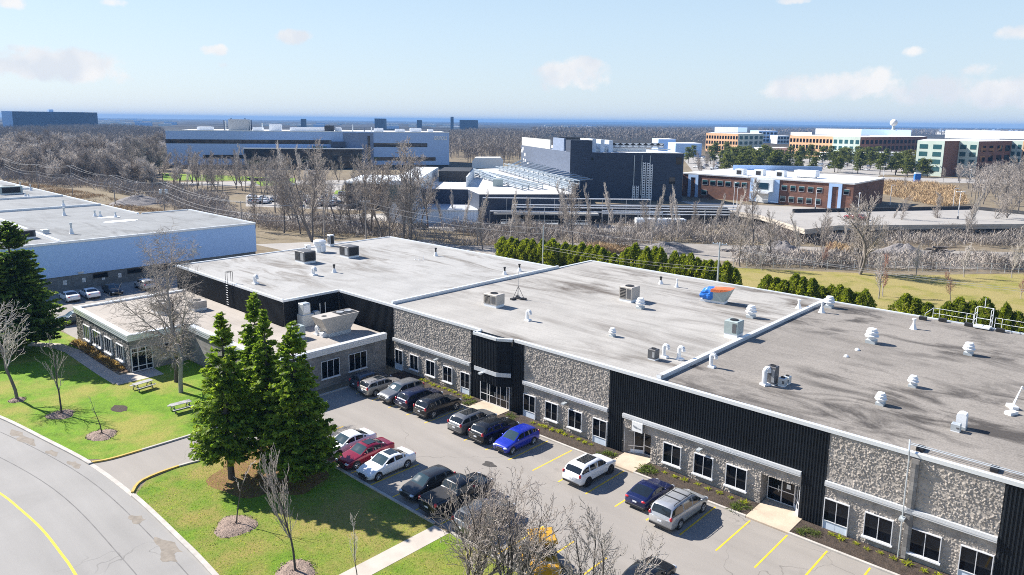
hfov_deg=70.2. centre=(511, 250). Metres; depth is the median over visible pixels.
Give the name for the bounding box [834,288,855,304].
hedge cedar
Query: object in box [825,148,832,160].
pine tree
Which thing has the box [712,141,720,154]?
pine tree
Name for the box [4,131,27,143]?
woodland tree
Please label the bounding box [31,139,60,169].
woodland tree
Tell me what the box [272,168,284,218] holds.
bare tree
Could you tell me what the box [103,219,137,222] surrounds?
roof patch
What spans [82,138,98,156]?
woodland tree
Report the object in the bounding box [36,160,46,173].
woodland tree
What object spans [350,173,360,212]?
bare tree
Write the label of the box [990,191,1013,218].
bare tree
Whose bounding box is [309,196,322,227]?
bare tree
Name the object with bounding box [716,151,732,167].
pine tree
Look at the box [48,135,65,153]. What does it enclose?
woodland tree
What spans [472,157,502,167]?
fabric shelter
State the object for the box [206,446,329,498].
needle litter
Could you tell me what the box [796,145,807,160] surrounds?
pine tree
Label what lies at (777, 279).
hedge cedar
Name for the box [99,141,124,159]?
woodland tree
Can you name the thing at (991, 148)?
window
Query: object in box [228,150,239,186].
bare tree
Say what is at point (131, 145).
woodland tree
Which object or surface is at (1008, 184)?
bare tree
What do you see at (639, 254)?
hedge cedar
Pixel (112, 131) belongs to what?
bare wood
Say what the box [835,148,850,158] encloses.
pine tree
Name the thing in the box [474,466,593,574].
bare trees
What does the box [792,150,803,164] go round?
pine tree
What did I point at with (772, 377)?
rooftop unit
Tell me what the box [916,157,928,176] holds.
pine tree
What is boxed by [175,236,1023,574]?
commercial building
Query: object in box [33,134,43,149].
woodland tree
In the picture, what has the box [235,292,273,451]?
spruce tree
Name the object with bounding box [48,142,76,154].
woodland tree
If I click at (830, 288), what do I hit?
hedge cedar
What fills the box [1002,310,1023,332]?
hedge cedar
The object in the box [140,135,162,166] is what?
woodland tree
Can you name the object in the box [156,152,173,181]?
woodland tree
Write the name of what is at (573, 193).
bare tree
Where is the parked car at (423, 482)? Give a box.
[399,464,455,501]
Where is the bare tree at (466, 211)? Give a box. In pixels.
[463,191,472,225]
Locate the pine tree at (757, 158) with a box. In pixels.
[751,155,764,164]
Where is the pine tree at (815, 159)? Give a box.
[808,156,818,165]
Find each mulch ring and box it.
[7,396,26,402]
[45,409,75,418]
[85,428,117,440]
[213,514,257,537]
[275,558,316,574]
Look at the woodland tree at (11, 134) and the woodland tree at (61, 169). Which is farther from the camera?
the woodland tree at (11, 134)
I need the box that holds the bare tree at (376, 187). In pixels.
[355,143,397,234]
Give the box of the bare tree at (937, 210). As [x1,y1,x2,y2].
[930,191,943,217]
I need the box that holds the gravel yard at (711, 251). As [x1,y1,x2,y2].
[446,242,1023,269]
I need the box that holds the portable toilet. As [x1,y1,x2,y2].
[913,173,921,181]
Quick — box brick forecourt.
[681,201,818,211]
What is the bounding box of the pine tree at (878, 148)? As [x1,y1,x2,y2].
[874,146,882,152]
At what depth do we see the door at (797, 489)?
51.98 m
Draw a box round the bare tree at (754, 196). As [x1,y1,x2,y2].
[742,175,763,244]
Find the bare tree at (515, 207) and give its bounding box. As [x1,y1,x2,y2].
[508,187,517,236]
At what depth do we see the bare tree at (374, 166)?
294.68 m
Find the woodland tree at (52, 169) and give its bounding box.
[43,159,59,177]
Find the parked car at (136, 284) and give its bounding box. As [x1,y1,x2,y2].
[134,278,155,290]
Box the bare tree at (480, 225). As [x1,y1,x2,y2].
[474,206,484,248]
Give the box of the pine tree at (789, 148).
[784,145,795,157]
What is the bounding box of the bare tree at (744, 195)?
[733,186,746,232]
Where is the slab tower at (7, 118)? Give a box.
[1,111,12,126]
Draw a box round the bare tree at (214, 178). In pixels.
[205,165,222,191]
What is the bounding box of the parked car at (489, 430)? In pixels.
[468,416,518,444]
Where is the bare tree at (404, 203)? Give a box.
[395,174,412,227]
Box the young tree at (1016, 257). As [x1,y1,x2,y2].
[1009,242,1023,277]
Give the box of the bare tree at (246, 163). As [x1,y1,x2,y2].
[241,147,251,186]
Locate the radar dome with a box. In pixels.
[890,119,897,130]
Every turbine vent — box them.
[609,327,615,336]
[636,297,644,308]
[746,305,756,318]
[824,296,834,308]
[865,327,878,344]
[875,391,886,406]
[908,375,918,387]
[963,342,975,355]
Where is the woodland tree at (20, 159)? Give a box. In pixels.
[0,140,37,172]
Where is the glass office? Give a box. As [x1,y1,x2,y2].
[165,118,448,168]
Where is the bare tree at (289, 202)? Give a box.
[277,168,301,233]
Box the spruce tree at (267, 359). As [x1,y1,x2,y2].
[243,308,286,448]
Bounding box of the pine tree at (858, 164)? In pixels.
[853,158,863,173]
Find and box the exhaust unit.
[297,302,325,326]
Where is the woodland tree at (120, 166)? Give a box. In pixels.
[115,159,134,179]
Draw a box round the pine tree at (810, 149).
[805,144,816,161]
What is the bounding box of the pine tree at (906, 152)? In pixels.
[900,149,914,159]
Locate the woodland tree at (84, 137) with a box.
[83,136,98,142]
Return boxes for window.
[83,324,90,342]
[92,329,102,348]
[93,272,107,278]
[103,336,112,355]
[115,342,124,362]
[127,267,142,273]
[162,341,180,358]
[165,139,330,143]
[203,155,243,158]
[321,357,340,380]
[348,350,367,372]
[368,136,370,163]
[374,143,426,146]
[374,157,435,160]
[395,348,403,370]
[409,353,419,371]
[425,359,435,378]
[441,365,452,384]
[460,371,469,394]
[523,393,535,419]
[543,400,558,423]
[566,408,582,432]
[592,417,607,446]
[661,441,681,469]
[691,452,713,480]
[701,190,706,194]
[702,179,707,184]
[717,181,722,185]
[723,463,747,493]
[725,181,730,185]
[780,196,785,201]
[788,196,793,202]
[790,185,795,190]
[797,197,802,202]
[799,186,804,191]
[806,198,811,203]
[822,497,849,536]
[843,189,849,194]
[861,511,893,547]
[906,527,941,565]
[919,144,927,148]
[919,151,926,155]
[931,159,939,163]
[932,152,940,156]
[933,144,941,148]
[957,544,994,574]
[969,152,975,156]
[979,156,984,161]
[980,146,985,151]
[989,146,994,151]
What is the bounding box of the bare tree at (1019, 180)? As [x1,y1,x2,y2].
[1009,155,1023,209]
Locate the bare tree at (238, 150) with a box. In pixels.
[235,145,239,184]
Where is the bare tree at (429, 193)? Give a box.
[419,175,437,230]
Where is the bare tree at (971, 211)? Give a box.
[964,199,979,240]
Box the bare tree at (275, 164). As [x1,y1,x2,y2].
[261,148,289,212]
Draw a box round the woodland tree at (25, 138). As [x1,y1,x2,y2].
[18,134,32,148]
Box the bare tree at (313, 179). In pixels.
[301,146,339,226]
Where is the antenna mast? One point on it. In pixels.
(517, 297)
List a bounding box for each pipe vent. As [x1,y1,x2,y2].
[69,223,73,233]
[796,299,801,308]
[818,301,824,312]
[910,318,916,329]
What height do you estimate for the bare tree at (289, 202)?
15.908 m
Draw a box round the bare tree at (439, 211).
[433,194,442,223]
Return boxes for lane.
[45,239,494,338]
[256,241,349,249]
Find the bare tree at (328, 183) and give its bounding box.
[316,167,334,212]
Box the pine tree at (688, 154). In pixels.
[684,147,692,162]
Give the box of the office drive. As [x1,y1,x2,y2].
[180,180,345,191]
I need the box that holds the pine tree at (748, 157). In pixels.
[741,154,752,164]
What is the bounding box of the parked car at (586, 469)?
[562,453,615,486]
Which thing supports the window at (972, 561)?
in the commercial building at (825, 442)
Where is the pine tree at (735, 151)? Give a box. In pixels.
[729,146,740,164]
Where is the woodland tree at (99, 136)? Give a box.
[97,133,109,142]
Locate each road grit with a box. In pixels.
[10,429,22,435]
[16,435,35,445]
[45,450,57,455]
[67,461,80,468]
[128,515,144,523]
[154,537,181,553]
[160,551,176,561]
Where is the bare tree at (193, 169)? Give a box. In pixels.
[187,151,204,189]
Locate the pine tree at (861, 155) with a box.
[853,148,868,169]
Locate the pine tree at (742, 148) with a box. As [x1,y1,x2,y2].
[737,146,748,155]
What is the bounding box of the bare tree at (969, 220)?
[964,186,985,244]
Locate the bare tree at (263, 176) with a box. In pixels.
[255,158,271,193]
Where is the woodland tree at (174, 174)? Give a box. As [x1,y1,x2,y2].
[169,165,182,181]
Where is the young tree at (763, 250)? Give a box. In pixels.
[758,241,768,270]
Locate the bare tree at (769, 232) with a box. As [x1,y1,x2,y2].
[758,208,781,261]
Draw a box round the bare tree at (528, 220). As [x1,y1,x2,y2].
[522,198,535,237]
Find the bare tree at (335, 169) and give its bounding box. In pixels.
[330,156,342,181]
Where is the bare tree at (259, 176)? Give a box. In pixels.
[253,155,266,193]
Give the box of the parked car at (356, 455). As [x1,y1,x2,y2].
[335,437,394,469]
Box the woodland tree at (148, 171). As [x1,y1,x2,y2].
[136,156,157,181]
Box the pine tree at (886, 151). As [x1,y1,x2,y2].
[883,148,890,160]
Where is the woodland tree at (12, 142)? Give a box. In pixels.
[2,139,19,153]
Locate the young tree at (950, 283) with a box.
[944,271,955,300]
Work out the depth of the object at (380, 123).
1860.48 m
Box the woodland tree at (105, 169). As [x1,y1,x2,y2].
[95,151,117,176]
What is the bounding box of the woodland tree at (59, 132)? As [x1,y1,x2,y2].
[51,131,68,143]
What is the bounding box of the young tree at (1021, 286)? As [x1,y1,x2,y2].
[1019,274,1023,297]
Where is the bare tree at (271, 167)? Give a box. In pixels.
[260,156,279,203]
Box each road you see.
[0,419,209,574]
[229,211,670,232]
[882,177,1003,183]
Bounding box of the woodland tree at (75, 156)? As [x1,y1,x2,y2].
[69,151,82,171]
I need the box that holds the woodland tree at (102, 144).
[97,140,108,158]
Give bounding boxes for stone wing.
[73,289,386,392]
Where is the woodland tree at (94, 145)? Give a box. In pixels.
[84,139,99,150]
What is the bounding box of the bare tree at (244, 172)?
[239,159,249,191]
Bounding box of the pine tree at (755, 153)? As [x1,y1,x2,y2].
[750,149,763,164]
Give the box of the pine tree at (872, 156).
[864,150,876,168]
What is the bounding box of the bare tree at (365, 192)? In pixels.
[348,154,381,236]
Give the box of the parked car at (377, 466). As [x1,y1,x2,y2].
[356,446,415,480]
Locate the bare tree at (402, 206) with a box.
[390,183,416,240]
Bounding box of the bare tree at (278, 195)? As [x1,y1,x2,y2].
[266,169,292,232]
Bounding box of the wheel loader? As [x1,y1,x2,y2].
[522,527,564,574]
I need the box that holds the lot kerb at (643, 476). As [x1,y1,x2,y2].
[326,404,899,574]
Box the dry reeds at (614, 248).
[584,239,852,253]
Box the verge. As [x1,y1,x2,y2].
[137,456,516,574]
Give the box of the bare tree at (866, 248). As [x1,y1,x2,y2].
[836,191,898,274]
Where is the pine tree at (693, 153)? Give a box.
[687,145,696,156]
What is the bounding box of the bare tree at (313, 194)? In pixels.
[305,171,322,220]
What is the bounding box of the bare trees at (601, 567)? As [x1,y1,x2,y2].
[538,496,668,574]
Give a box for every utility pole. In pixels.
[109,175,116,203]
[159,182,167,210]
[318,200,324,239]
[360,200,369,238]
[542,226,543,263]
[713,242,726,281]
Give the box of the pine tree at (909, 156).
[901,155,915,174]
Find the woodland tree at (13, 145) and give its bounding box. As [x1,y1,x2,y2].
[0,144,21,166]
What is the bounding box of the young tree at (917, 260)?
[912,243,922,276]
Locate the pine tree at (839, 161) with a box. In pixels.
[833,156,844,172]
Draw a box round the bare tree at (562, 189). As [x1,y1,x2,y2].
[558,186,570,226]
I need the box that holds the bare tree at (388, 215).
[376,161,396,235]
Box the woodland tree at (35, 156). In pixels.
[27,147,42,167]
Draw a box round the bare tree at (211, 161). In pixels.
[207,149,215,177]
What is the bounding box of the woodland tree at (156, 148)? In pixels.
[149,134,167,169]
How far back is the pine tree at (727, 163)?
401.48 m
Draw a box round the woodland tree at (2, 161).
[0,140,11,166]
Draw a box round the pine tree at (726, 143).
[723,141,730,150]
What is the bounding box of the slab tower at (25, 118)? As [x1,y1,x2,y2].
[12,109,97,127]
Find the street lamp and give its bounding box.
[956,191,964,218]
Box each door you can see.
[130,345,153,371]
[480,381,509,409]
[624,430,643,453]
[643,433,650,455]
[766,477,794,507]
[794,486,800,515]
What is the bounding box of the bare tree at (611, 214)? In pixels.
[604,184,613,231]
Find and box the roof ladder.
[225,271,232,304]
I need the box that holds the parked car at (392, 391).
[377,377,424,404]
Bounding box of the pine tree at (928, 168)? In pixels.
[921,159,933,176]
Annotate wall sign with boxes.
[632,421,642,433]
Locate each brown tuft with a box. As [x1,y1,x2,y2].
[80,345,93,349]
[98,356,109,361]
[106,361,119,366]
[111,365,124,369]
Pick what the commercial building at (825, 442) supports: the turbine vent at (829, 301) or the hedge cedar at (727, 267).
the turbine vent at (829, 301)
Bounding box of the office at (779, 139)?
[770,135,788,143]
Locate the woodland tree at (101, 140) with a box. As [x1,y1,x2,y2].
[92,137,107,149]
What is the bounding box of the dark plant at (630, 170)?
[521,137,683,200]
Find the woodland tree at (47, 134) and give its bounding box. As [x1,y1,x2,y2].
[42,129,53,141]
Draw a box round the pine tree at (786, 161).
[783,153,793,165]
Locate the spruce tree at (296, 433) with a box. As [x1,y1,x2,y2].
[252,320,342,482]
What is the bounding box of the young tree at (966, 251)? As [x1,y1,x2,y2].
[959,244,971,276]
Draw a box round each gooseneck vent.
[252,274,259,284]
[310,266,317,275]
[313,325,320,335]
[524,309,531,321]
[660,343,669,358]
[676,345,685,360]
[707,353,717,368]
[759,366,771,386]
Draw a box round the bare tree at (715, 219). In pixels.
[712,193,725,234]
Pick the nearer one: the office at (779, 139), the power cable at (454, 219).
the power cable at (454, 219)
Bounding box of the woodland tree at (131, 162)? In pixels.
[124,155,142,182]
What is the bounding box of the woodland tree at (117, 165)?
[111,157,121,177]
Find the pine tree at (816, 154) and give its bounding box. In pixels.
[810,151,822,162]
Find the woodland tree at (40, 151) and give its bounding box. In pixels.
[27,140,64,166]
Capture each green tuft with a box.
[634,465,647,471]
[641,468,657,474]
[726,503,745,511]
[732,499,747,506]
[795,526,812,536]
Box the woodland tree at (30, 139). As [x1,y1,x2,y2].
[28,135,46,143]
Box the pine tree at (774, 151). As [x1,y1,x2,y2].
[767,148,782,165]
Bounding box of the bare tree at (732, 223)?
[722,206,741,242]
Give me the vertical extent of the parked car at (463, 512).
1.787 m
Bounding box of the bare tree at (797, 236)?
[790,211,800,250]
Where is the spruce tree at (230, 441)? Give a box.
[187,311,263,479]
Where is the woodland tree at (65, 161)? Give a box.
[57,156,77,176]
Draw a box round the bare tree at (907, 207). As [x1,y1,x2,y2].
[900,196,910,219]
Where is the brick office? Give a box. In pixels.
[682,165,884,207]
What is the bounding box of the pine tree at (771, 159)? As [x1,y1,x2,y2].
[763,157,775,170]
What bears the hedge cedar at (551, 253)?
on the back lawn at (895, 288)
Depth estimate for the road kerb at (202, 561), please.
53.35 m
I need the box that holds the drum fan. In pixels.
[313,239,325,252]
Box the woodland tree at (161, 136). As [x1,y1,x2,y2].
[152,131,165,145]
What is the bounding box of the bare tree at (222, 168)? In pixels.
[216,159,228,189]
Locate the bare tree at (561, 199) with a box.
[555,179,569,241]
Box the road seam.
[0,432,188,574]
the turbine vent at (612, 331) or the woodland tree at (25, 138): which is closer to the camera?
the turbine vent at (612, 331)
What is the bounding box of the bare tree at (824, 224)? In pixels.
[812,208,834,250]
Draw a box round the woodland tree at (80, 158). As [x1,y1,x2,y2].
[74,148,91,175]
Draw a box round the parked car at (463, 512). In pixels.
[451,496,514,536]
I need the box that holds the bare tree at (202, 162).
[198,153,205,176]
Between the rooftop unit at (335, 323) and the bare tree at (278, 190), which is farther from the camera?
the bare tree at (278, 190)
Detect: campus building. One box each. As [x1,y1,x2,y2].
[705,127,763,151]
[789,128,926,157]
[914,130,1023,176]
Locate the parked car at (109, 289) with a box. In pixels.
[101,283,122,295]
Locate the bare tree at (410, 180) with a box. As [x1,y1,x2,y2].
[398,153,425,239]
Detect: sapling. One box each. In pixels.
[88,396,101,432]
[234,459,256,522]
[348,513,357,574]
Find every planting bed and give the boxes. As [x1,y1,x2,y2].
[70,342,128,372]
[391,371,482,405]
[497,411,622,458]
[635,463,758,514]
[790,520,948,574]
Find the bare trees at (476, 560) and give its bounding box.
[419,466,540,574]
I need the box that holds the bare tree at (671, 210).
[669,186,675,235]
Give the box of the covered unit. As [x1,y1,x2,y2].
[699,286,734,303]
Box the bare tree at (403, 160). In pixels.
[385,138,428,238]
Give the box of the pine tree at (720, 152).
[717,149,724,157]
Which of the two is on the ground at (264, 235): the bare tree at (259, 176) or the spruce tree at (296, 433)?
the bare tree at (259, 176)
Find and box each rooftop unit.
[0,185,22,194]
[19,228,35,238]
[40,229,49,233]
[150,299,167,313]
[187,298,206,310]
[292,324,305,337]
[295,249,315,263]
[305,244,310,249]
[311,308,358,336]
[319,331,326,337]
[327,234,333,246]
[339,244,358,258]
[483,291,504,307]
[619,284,639,302]
[648,347,659,360]
[724,318,743,339]
[767,364,778,385]
[778,376,787,386]
[784,375,791,384]
[950,421,961,432]
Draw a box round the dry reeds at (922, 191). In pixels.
[883,178,969,205]
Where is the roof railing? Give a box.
[919,301,1023,332]
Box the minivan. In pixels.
[649,487,707,530]
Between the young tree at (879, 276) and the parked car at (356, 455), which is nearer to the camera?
the parked car at (356, 455)
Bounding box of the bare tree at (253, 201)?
[246,179,262,228]
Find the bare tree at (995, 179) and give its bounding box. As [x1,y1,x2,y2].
[983,160,1009,203]
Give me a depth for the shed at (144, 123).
2270.39 m
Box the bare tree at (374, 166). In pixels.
[371,159,376,174]
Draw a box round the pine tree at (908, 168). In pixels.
[901,157,915,176]
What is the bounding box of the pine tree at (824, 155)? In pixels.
[814,146,828,162]
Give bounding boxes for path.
[27,342,447,574]
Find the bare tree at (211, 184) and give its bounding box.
[205,163,216,190]
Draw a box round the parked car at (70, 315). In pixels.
[57,310,76,325]
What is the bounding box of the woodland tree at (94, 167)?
[88,148,102,176]
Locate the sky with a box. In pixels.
[0,0,1023,127]
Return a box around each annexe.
[652,138,675,151]
[668,142,701,156]
[754,147,787,154]
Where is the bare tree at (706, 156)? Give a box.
[704,150,710,162]
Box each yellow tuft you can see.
[833,533,848,539]
[899,558,914,565]
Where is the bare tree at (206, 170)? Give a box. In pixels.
[203,157,210,188]
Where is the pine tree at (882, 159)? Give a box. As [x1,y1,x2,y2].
[872,153,889,173]
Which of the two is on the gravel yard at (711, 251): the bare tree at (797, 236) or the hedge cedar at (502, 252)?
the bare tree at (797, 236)
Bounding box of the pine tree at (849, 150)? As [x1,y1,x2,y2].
[844,147,854,166]
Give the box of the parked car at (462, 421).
[447,408,496,434]
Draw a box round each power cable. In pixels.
[366,207,537,233]
[367,202,532,227]
[545,227,708,244]
[546,246,716,267]
[547,249,713,270]
[721,245,1023,289]
[723,247,1023,291]
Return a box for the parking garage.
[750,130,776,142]
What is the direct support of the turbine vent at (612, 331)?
on the commercial building at (825, 442)
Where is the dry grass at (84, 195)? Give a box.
[11,181,163,211]
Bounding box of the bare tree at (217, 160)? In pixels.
[213,157,220,184]
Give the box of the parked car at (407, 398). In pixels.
[395,386,442,410]
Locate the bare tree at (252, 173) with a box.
[249,165,255,185]
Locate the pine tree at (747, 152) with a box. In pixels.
[741,149,752,163]
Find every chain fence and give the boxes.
[409,227,575,238]
[733,258,1020,273]
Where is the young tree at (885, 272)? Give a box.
[875,253,889,295]
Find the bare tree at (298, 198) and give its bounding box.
[273,139,339,241]
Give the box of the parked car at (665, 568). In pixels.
[622,556,676,574]
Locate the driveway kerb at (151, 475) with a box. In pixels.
[91,386,349,492]
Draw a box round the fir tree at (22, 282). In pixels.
[0,220,71,352]
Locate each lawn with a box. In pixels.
[0,331,220,458]
[162,173,271,180]
[248,178,294,185]
[738,268,1023,319]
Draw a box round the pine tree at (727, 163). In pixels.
[719,152,733,168]
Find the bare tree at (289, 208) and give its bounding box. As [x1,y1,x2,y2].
[278,188,300,219]
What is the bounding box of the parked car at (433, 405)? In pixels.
[413,392,461,418]
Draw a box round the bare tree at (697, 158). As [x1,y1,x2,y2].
[694,152,701,168]
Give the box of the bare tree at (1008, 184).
[990,163,1023,217]
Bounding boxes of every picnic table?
[129,379,155,391]
[167,399,193,413]
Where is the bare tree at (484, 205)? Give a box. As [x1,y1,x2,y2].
[475,189,489,244]
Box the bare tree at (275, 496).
[257,443,297,570]
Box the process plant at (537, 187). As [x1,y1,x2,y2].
[345,159,737,227]
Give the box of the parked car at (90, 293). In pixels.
[78,287,100,299]
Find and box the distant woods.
[0,117,1023,139]
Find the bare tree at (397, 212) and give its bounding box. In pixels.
[391,188,408,230]
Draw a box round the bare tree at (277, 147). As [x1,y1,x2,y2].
[275,140,292,217]
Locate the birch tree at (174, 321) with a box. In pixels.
[143,286,200,382]
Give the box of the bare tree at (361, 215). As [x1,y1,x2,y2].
[352,196,367,228]
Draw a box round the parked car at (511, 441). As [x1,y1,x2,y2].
[493,423,539,454]
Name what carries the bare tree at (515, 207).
on the gravel yard at (711, 251)
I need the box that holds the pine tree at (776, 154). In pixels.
[768,151,783,165]
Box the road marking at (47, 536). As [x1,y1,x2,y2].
[0,492,76,574]
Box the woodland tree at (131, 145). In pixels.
[123,137,142,159]
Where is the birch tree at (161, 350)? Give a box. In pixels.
[101,222,211,392]
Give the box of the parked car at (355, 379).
[349,370,390,388]
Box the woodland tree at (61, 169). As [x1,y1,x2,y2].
[41,148,78,173]
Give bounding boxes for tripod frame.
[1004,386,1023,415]
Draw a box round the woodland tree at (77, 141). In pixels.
[72,137,88,152]
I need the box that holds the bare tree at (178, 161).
[169,150,189,182]
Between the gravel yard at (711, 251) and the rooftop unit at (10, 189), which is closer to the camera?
the gravel yard at (711, 251)
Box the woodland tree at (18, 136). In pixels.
[13,132,26,147]
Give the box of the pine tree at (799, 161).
[793,155,804,165]
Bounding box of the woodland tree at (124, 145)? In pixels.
[118,139,136,161]
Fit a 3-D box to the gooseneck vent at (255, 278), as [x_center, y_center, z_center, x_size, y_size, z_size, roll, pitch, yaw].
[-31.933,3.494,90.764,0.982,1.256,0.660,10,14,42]
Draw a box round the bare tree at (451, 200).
[450,188,455,208]
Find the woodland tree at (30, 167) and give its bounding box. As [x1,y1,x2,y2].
[23,157,35,177]
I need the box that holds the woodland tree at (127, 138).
[118,133,134,157]
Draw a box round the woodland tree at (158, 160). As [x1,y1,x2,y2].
[152,148,166,173]
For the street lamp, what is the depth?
194.18 m
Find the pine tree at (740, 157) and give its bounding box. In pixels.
[735,154,746,164]
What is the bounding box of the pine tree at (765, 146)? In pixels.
[760,144,771,162]
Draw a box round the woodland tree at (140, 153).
[131,138,152,163]
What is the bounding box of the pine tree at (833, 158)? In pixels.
[824,150,842,171]
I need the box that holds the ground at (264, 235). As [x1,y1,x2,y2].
[0,119,1023,574]
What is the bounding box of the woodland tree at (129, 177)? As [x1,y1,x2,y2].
[117,159,140,181]
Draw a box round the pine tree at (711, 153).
[704,145,717,163]
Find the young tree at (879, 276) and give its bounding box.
[873,253,886,298]
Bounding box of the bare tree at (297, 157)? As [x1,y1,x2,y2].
[294,144,300,177]
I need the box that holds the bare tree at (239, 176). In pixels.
[233,156,243,190]
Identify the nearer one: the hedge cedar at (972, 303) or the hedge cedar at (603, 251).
the hedge cedar at (972, 303)
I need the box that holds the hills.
[508,122,1023,128]
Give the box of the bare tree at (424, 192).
[413,172,439,208]
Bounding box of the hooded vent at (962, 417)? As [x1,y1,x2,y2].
[956,411,968,430]
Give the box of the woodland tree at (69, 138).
[63,133,89,147]
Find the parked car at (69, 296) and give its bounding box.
[58,290,80,302]
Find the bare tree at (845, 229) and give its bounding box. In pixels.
[843,217,847,239]
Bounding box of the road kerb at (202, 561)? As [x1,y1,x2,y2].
[0,415,218,574]
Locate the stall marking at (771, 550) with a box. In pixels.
[331,392,870,574]
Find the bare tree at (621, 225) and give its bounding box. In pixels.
[617,217,626,244]
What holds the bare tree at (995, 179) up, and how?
on the ground at (264, 235)
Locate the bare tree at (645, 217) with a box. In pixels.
[639,200,652,234]
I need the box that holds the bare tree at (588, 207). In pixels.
[583,183,591,232]
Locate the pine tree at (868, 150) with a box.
[864,147,875,164]
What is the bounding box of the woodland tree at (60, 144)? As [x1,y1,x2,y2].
[55,137,68,153]
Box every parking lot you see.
[246,193,361,209]
[316,387,889,574]
[684,155,1012,176]
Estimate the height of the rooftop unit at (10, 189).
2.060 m
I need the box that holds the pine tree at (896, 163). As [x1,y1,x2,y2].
[888,152,904,174]
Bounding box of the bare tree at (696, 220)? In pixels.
[690,201,699,232]
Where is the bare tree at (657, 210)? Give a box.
[650,184,665,244]
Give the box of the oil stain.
[482,461,496,466]
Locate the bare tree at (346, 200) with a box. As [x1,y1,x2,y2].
[337,179,358,232]
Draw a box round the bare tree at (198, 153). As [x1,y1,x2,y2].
[185,145,204,182]
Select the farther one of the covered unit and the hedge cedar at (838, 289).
the hedge cedar at (838, 289)
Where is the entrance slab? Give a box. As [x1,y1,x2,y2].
[466,401,801,533]
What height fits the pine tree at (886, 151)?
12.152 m
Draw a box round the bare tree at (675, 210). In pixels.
[672,190,680,240]
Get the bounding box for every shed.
[135,122,152,125]
[164,122,176,124]
[312,124,324,126]
[387,126,398,128]
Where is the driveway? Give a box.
[93,436,256,489]
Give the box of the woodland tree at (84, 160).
[74,146,96,180]
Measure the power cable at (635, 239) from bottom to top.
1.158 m
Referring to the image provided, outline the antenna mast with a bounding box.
[510,271,526,299]
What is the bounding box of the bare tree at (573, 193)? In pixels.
[554,179,586,244]
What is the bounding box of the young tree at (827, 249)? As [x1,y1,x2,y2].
[821,242,833,267]
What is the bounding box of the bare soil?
[111,405,126,411]
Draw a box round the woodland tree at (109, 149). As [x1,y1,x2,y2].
[102,143,120,157]
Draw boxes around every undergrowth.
[0,165,229,212]
[154,185,1023,270]
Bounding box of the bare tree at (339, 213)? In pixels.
[331,184,351,223]
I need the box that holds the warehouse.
[0,180,256,292]
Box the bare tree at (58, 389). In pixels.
[35,332,64,412]
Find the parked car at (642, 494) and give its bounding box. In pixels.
[625,478,674,510]
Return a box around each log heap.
[720,248,757,251]
[923,246,968,255]
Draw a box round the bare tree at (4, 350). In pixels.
[0,299,30,398]
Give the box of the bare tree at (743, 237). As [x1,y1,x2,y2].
[730,212,754,266]
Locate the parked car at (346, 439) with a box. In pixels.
[330,428,376,457]
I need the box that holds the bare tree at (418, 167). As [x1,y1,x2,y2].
[410,151,432,227]
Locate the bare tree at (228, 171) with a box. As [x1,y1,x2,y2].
[218,155,236,188]
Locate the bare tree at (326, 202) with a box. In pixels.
[320,180,332,231]
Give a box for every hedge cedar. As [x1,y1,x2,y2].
[494,236,506,255]
[498,240,508,257]
[502,236,517,259]
[508,238,522,258]
[515,239,525,259]
[516,238,530,260]
[524,238,536,262]
[527,244,541,263]
[533,239,545,263]
[541,237,558,265]
[546,242,564,266]
[555,241,569,266]
[563,244,572,264]
[565,245,577,264]
[571,241,586,263]
[580,245,592,261]
[586,245,601,260]
[591,247,608,261]
[603,250,614,262]
[608,253,618,263]
[613,252,624,264]
[618,247,634,266]
[624,242,640,266]
[632,250,645,268]
[636,245,651,269]
[645,245,663,271]
[649,246,667,270]
[657,259,672,272]
[663,250,679,273]
[672,253,688,274]
[678,252,697,276]
[685,256,701,277]
[693,259,709,279]
[700,259,716,280]
[708,259,725,282]
[716,260,736,284]
[726,267,742,284]
[757,274,776,289]
[767,276,781,291]
[773,279,794,292]
[782,272,806,294]
[791,276,808,295]
[800,277,819,297]
[810,285,829,298]
[822,283,840,299]
[830,283,848,302]
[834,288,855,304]
[848,291,871,305]
[853,288,877,307]
[887,293,915,313]
[904,297,928,315]
[914,301,935,317]
[926,308,945,317]
[937,300,958,321]
[944,296,977,321]
[955,299,985,323]
[964,296,996,327]
[984,310,1000,327]
[989,301,1015,330]
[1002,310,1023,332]
[1014,320,1023,332]
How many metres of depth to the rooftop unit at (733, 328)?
69.78 m
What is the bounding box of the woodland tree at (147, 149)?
[135,139,155,166]
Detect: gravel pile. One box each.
[110,195,168,205]
[340,220,366,231]
[640,241,703,254]
[760,240,797,253]
[871,243,933,258]
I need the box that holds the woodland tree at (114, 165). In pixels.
[106,155,121,177]
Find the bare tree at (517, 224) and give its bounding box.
[510,210,525,239]
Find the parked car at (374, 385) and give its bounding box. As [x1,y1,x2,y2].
[357,374,399,396]
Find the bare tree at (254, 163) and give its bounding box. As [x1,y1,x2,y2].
[247,155,260,191]
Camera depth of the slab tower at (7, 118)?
1422.24 m
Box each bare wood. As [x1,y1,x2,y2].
[0,123,165,166]
[448,127,537,162]
[531,125,712,141]
[758,127,1023,135]
[954,159,1023,203]
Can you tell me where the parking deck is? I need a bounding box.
[727,206,1023,242]
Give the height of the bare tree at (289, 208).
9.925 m
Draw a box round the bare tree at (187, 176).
[185,161,191,184]
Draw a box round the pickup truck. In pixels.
[418,472,493,517]

